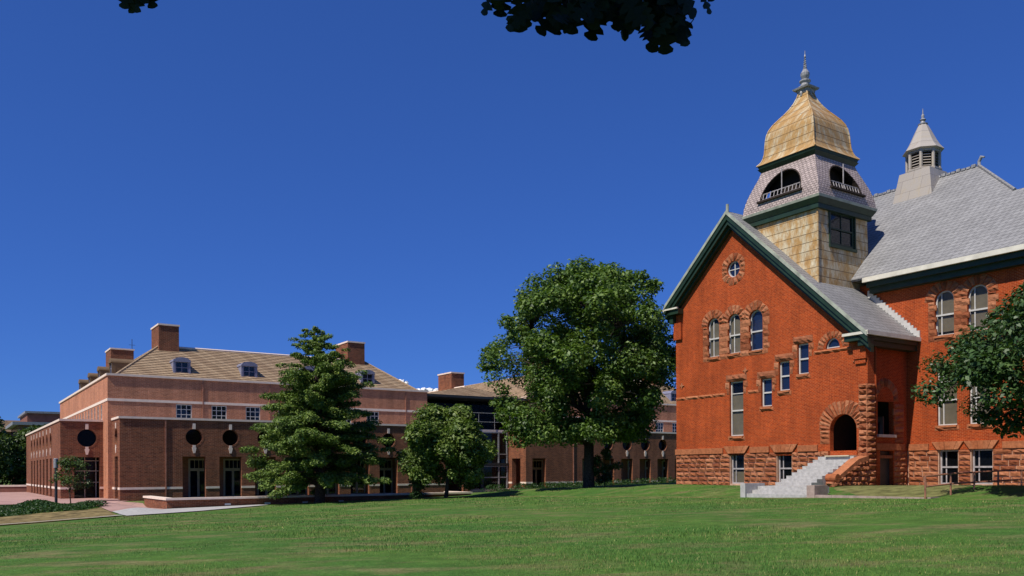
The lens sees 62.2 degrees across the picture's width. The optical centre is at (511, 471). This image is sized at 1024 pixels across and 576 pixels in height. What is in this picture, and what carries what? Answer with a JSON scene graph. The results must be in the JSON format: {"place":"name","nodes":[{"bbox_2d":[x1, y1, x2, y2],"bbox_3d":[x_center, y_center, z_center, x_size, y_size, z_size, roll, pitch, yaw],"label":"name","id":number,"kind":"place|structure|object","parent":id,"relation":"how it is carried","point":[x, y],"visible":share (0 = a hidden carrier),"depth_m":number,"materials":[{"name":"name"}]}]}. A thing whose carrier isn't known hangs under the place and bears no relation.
{"place":"outdoors","nodes":[
{"label":"outdoors","id":0,"kind":"place"},
{"bbox_2d":[0,492,159,511],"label":"plaza paving","id":1,"kind":"structure","parent":0,"point":[12,497],"depth_m":62.16,"materials":[{"name":"concrete"}]},
{"bbox_2d":[112,505,259,515],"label":"concrete path","id":2,"kind":"structure","parent":0,"point":[134,511],"depth_m":49.55,"materials":[{"name":"grey concrete"}]},
{"bbox_2d":[417,387,437,391],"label":"cloud","id":3,"kind":"structure","parent":0,"point":[429,389],"depth_m":4003.71,"materials":[{"name":"white"}]},
{"bbox_2d":[0,481,1023,575],"bbox_3d":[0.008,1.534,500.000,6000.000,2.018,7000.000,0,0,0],"label":"ground","id":4,"kind":"structure","parent":0,"point":[364,565],"depth_m":21.01,"materials":[{"name":"green plant"}]},
{"bbox_2d":[0,420,19,435],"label":"house","id":5,"kind":"structure","parent":4,"relation":"on","point":[6,422],"depth_m":202.37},
{"bbox_2d":[0,416,20,484],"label":"street tree","id":6,"kind":"object","parent":4,"relation":"on","point":[4,458],"visible":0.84,"depth_m":116.99,"materials":[{"name":"green plant"}]},
{"bbox_2d":[0,485,26,491],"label":"plaza wall","id":7,"kind":"structure","parent":4,"relation":"on","point":[13,488],"depth_m":91.36,"materials":[{"name":"brick"}]},
{"bbox_2d":[2,424,45,484],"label":"street tree","id":8,"kind":"object","parent":4,"relation":"on","point":[19,477],"visible":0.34,"depth_m":119.31,"materials":[{"name":"green plant"}]},
{"bbox_2d":[5,411,59,483],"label":"office block","id":9,"kind":"structure","parent":4,"relation":"on","point":[29,418],"depth_m":167.57,"materials":[{"name":"brown brick"}]},
{"bbox_2d":[0,499,107,516],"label":"bed planting","id":10,"kind":"object","parent":4,"relation":"on","point":[31,506],"visible":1,"depth_m":49.74,"materials":[{"name":"green plant"}]},
{"bbox_2d":[53,458,57,502],"bbox_3d":[-28.967,0.692,53.900,0.320,3.020,0.320,0,0,0],"label":"lamp post","id":11,"kind":"object","parent":4,"relation":"on","point":[55,464],"visible":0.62,"depth_m":53.83,"materials":[{"name":"metal"}]},
{"bbox_2d":[0,507,118,524],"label":"bare soil","id":12,"kind":"structure","parent":4,"relation":"on","point":[65,515],"depth_m":45.68,"materials":[{"name":"brown soil"}]},
{"bbox_2d":[9,515,116,523],"bbox_3d":[-23.061,2.390,38.931,1.181,0.121,13.218,0,0,24],"label":"kerb edging","id":13,"kind":"object","parent":4,"relation":"on","point":[64,519],"visible":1,"depth_m":41.63,"materials":[{"name":"concrete"}]},
{"bbox_2d":[48,455,93,502],"bbox_3d":[-27.994,0.745,54.094,2.361,3.562,3.003,0,0,0],"label":"sapling","id":14,"kind":"object","parent":4,"relation":"on","point":[69,463],"visible":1,"depth_m":53.89,"materials":[{"name":"green plant"}]},
{"bbox_2d":[143,491,472,508],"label":"garden wall","id":15,"kind":"structure","parent":4,"relation":"on","point":[163,502],"depth_m":59.81,"materials":[{"name":"brick"}]},
{"bbox_2d":[239,326,395,502],"bbox_3d":[-13.401,-3.792,60.477,10.689,12.884,10.255,0,0,37],"label":"cedar tree","id":16,"kind":"object","parent":4,"relation":"on","point":[311,409],"visible":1,"depth_m":58.86,"materials":[{"name":"green plant"}]},
{"bbox_2d":[25,323,676,500],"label":"brick library","id":17,"kind":"structure","parent":4,"relation":"on","point":[166,415],"depth_m":70.97,"materials":[{"name":"brick"}]},
{"bbox_2d":[176,404,191,417],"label":"window","id":18,"kind":"structure","parent":17,"relation":"in","point":[182,410],"depth_m":68.08,"materials":[{"name":"blue glass"}]},
{"bbox_2d":[188,459,203,496],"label":"door","id":19,"kind":"structure","parent":17,"relation":"in","point":[195,466],"depth_m":68.46,"materials":[{"name":"black glass"}]},
{"bbox_2d":[212,405,226,418],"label":"window","id":20,"kind":"structure","parent":17,"relation":"in","point":[218,412],"depth_m":69.66,"materials":[{"name":"glass"}]},
{"bbox_2d":[223,459,239,495],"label":"door","id":21,"kind":"structure","parent":17,"relation":"in","point":[231,467],"depth_m":70.05,"materials":[{"name":"black glass"}]},
{"bbox_2d":[246,407,259,419],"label":"window","id":22,"kind":"structure","parent":17,"relation":"in","point":[252,413],"depth_m":71.17,"materials":[{"name":"blue glass"}]},
{"bbox_2d":[257,459,273,495],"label":"door","id":23,"kind":"structure","parent":17,"relation":"in","point":[259,493],"depth_m":71.54,"materials":[{"name":"black glass"}]},
{"bbox_2d":[290,488,306,494],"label":"door","id":24,"kind":"structure","parent":17,"relation":"in","point":[303,492],"depth_m":73.34,"materials":[{"name":"black glass"}]},
{"bbox_2d":[325,462,336,493],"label":"door","id":25,"kind":"structure","parent":17,"relation":"in","point":[333,490],"depth_m":75.01,"materials":[{"name":"black glass"}]},
{"bbox_2d":[351,460,364,493],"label":"door","id":26,"kind":"structure","parent":17,"relation":"in","point":[357,488],"depth_m":76.34,"materials":[{"name":"black glass"}]},
{"bbox_2d":[367,411,378,422],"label":"window","id":27,"kind":"structure","parent":17,"relation":"in","point":[375,415],"depth_m":77.33,"materials":[{"name":"glass"}]},
{"bbox_2d":[380,459,392,492],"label":"door","id":28,"kind":"structure","parent":17,"relation":"in","point":[386,470],"depth_m":77.92,"materials":[{"name":"black glass"}]},
{"bbox_2d":[532,460,542,487],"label":"door","id":29,"kind":"structure","parent":17,"relation":"in","point":[537,465],"depth_m":87.39,"materials":[{"name":"black glass"}]},
{"bbox_2d":[582,460,583,480],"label":"door","id":30,"kind":"structure","parent":17,"relation":"in","point":[582,460],"depth_m":90.68,"materials":[{"name":"black glass"}]},
{"bbox_2d":[627,460,629,478],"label":"door","id":31,"kind":"structure","parent":17,"relation":"in","point":[628,462],"depth_m":94.26,"materials":[{"name":"black glass"}]},
{"bbox_2d":[645,460,647,483],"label":"door","id":32,"kind":"structure","parent":17,"relation":"in","point":[646,464],"depth_m":95.84,"materials":[{"name":"black glass"}]},
{"bbox_2d":[656,422,662,431],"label":"window","id":33,"kind":"structure","parent":17,"relation":"in","point":[660,424],"depth_m":97.14,"materials":[{"name":"glass"}]},
{"bbox_2d":[662,460,664,481],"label":"door","id":34,"kind":"structure","parent":17,"relation":"in","point":[663,461],"depth_m":97.30,"materials":[{"name":"black glass"}]},
{"bbox_2d":[672,423,675,431],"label":"window","id":35,"kind":"structure","parent":17,"relation":"in","point":[673,424],"depth_m":98.39,"materials":[{"name":"glass"}]},
{"bbox_2d":[119,0,713,54],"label":"shade tree","id":36,"kind":"object","parent":4,"relation":"on","point":[665,24],"visible":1,"depth_m":3.08,"materials":[{"name":"green plant"}]},
{"bbox_2d":[408,488,425,498],"bbox_3d":[-6.884,1.726,61.645,1.324,1.026,0.974,0,0,0],"label":"shrub","id":37,"kind":"object","parent":4,"relation":"on","point":[416,493],"visible":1,"depth_m":61.50,"materials":[{"name":"green plant"}]},
{"bbox_2d":[395,402,498,497],"bbox_3d":[-4.719,-1.305,62.396,7.755,7.358,7.823,0,0,0],"label":"round tree","id":38,"kind":"object","parent":4,"relation":"on","point":[455,440],"visible":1,"depth_m":60.38,"materials":[{"name":"green plant"}]},
{"bbox_2d":[476,254,675,487],"bbox_3d":[6.037,-7.090,62.398,14.132,17.413,15.480,0,0,-38],"label":"oak tree","id":39,"kind":"object","parent":4,"relation":"on","point":[606,297],"visible":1,"depth_m":59.49,"materials":[{"name":"green plant"}]},
{"bbox_2d":[480,477,675,491],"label":"ivy cover","id":40,"kind":"object","parent":4,"relation":"on","point":[622,482],"visible":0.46,"depth_m":81.75,"materials":[{"name":"green plant"}]},
{"bbox_2d":[510,496,699,497],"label":"kerb","id":41,"kind":"structure","parent":4,"relation":"on","point":[589,496],"depth_m":53.25,"materials":[{"name":"concrete"}]},
{"bbox_2d":[592,447,622,486],"bbox_3d":[7.006,-0.108,63.216,2.550,3.377,2.130,0,0,0],"label":"young tree","id":42,"kind":"object","parent":4,"relation":"on","point":[606,453],"visible":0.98,"depth_m":62.83,"materials":[{"name":"green plant"}]},
{"bbox_2d":[740,455,856,497],"bbox_3d":[15.612,0.438,43.384,6.480,2.560,4.450,0,0,-34],"label":"entrance stair","id":43,"kind":"object","parent":4,"relation":"on","point":[809,481],"visible":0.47,"depth_m":43.38,"materials":[{"name":"concrete"}]},
{"bbox_2d":[825,456,869,486],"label":"stone parapet","id":44,"kind":"structure","parent":43,"relation":"on","point":[852,471],"depth_m":43.79,"materials":[{"name":"orange stone"}]},
{"bbox_2d":[663,53,1023,485],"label":"brick hall","id":45,"kind":"structure","parent":4,"relation":"on","point":[822,301],"depth_m":48.47,"materials":[{"name":"red brick"}]},
{"bbox_2d":[707,318,720,361],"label":"window","id":46,"kind":"structure","parent":45,"relation":"in","point":[713,327],"depth_m":53.68,"materials":[{"name":"white paint"}]},
{"bbox_2d":[726,314,741,358],"bbox_3d":[13.696,-8.322,52.143,0.449,2.700,1.220,0,0,-34],"label":"window","id":47,"kind":"structure","parent":45,"relation":"in","point":[734,324],"depth_m":52.30,"materials":[{"name":"beige glass"}]},
{"bbox_2d":[729,261,739,276],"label":"window","id":48,"kind":"structure","parent":45,"relation":"in","point":[734,268],"depth_m":52.30,"materials":[{"name":"glass"}]},
{"bbox_2d":[728,381,744,440],"bbox_3d":[13.814,-3.702,52.015,0.440,3.620,1.320,0,0,-34],"label":"window","id":49,"kind":"structure","parent":45,"relation":"in","point":[736,398],"depth_m":52.22,"materials":[{"name":"beige glass"}]},
{"bbox_2d":[732,455,743,483],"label":"window","id":50,"kind":"structure","parent":45,"relation":"in","point":[737,477],"depth_m":52.31,"materials":[{"name":"white paint"}]},
{"bbox_2d":[748,310,763,355],"bbox_3d":[14.651,-8.307,50.770,0.400,2.700,1.250,0,0,-34],"label":"window","id":51,"kind":"structure","parent":45,"relation":"in","point":[756,318],"depth_m":50.88,"materials":[{"name":"blue glass"}]},
{"bbox_2d":[759,378,773,410],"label":"window","id":52,"kind":"structure","parent":45,"relation":"in","point":[767,383],"depth_m":50.22,"materials":[{"name":"blue glass"}]},
{"bbox_2d":[777,361,790,395],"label":"window","id":53,"kind":"structure","parent":45,"relation":"in","point":[784,366],"depth_m":49.16,"materials":[{"name":"blue glass"}]},
{"bbox_2d":[779,455,791,481],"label":"window","id":54,"kind":"structure","parent":45,"relation":"in","point":[785,461],"depth_m":49.31,"materials":[{"name":"glass"}]},
{"bbox_2d":[796,343,810,378],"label":"window","id":55,"kind":"structure","parent":45,"relation":"in","point":[804,373],"depth_m":48.08,"materials":[{"name":"blue glass"}]},
{"bbox_2d":[827,338,839,348],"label":"window","id":56,"kind":"structure","parent":45,"relation":"in","point":[833,343],"depth_m":46.49,"materials":[{"name":"blue glass"}]},
{"bbox_2d":[828,211,856,252],"bbox_3d":[19.023,-13.890,48.969,2.540,2.260,0.319,0,0,-34],"label":"window","id":57,"kind":"structure","parent":45,"relation":"in","point":[842,229],"depth_m":49.04,"materials":[{"name":"glass"}]},
{"bbox_2d":[878,416,883,433],"bbox_3d":[19.936,-1.934,47.227,0.130,2.140,1.600,0,0,-34],"label":"door","id":58,"kind":"structure","parent":45,"relation":"in","point":[880,419],"depth_m":46.62,"materials":[{"name":"glass"}]},
{"bbox_2d":[880,451,888,484],"bbox_3d":[20.275,-0.156,46.453,1.210,1.860,0.060,0,0,-34],"label":"basement door","id":59,"kind":"structure","parent":45,"relation":"in","point":[884,462],"depth_m":46.52,"materials":[{"name":"wood"}]},
{"bbox_2d":[933,290,955,341],"bbox_3d":[23.281,-8.377,45.609,0.429,2.690,1.300,0,0,-34],"label":"window","id":60,"kind":"structure","parent":45,"relation":"in","point":[945,300],"depth_m":45.73,"materials":[{"name":"grey glass"}]},
{"bbox_2d":[935,373,958,430],"bbox_3d":[23.367,-3.877,45.508,0.440,3.370,1.340,0,0,-34],"label":"window","id":61,"kind":"structure","parent":45,"relation":"in","point":[947,415],"depth_m":45.61,"materials":[{"name":"beige glass"}]},
{"bbox_2d":[941,450,957,483],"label":"window","id":62,"kind":"structure","parent":45,"relation":"in","point":[949,458],"depth_m":45.64,"materials":[{"name":"glass"}]},
{"bbox_2d":[965,284,987,335],"bbox_3d":[24.257,-8.387,44.140,0.449,2.680,1.290,0,0,-34],"label":"window","id":63,"kind":"structure","parent":45,"relation":"in","point":[978,295],"depth_m":44.30,"materials":[{"name":"grey glass"}]},
{"bbox_2d":[967,384,992,428],"bbox_3d":[24.326,-3.882,44.074,0.448,3.370,1.330,0,0,-34],"label":"window","id":64,"kind":"structure","parent":45,"relation":"in","point":[973,425],"depth_m":44.34,"materials":[{"name":"white paint"}]},
{"bbox_2d":[973,449,992,483],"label":"window","id":65,"kind":"structure","parent":45,"relation":"in","point":[982,458],"depth_m":44.14,"materials":[{"name":"glass"}]},
{"bbox_2d":[815,495,938,498],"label":"terrace kerb","id":66,"kind":"structure","parent":4,"relation":"on","point":[846,496],"depth_m":37.46,"materials":[{"name":"grey concrete"}]},
{"bbox_2d":[834,485,971,496],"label":"terrace turf","id":67,"kind":"structure","parent":4,"relation":"on","point":[900,490],"depth_m":38.63,"materials":[{"name":"green plant"}]},
{"bbox_2d":[910,282,1023,438],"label":"glossy tree","id":68,"kind":"object","parent":4,"relation":"on","point":[993,360],"visible":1,"depth_m":32.69,"materials":[{"name":"green plant"}]},
{"bbox_2d":[924,469,1023,498],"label":"ramp railing","id":69,"kind":"object","parent":4,"relation":"on","point":[974,481],"visible":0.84,"depth_m":36.22,"materials":[{"name":"metal"}]},
{"bbox_2d":[0,0,1023,420],"label":"sky","id":70,"kind":"structure","parent":0,"point":[388,176],"materials":[{"name":"blue"}]}
]}

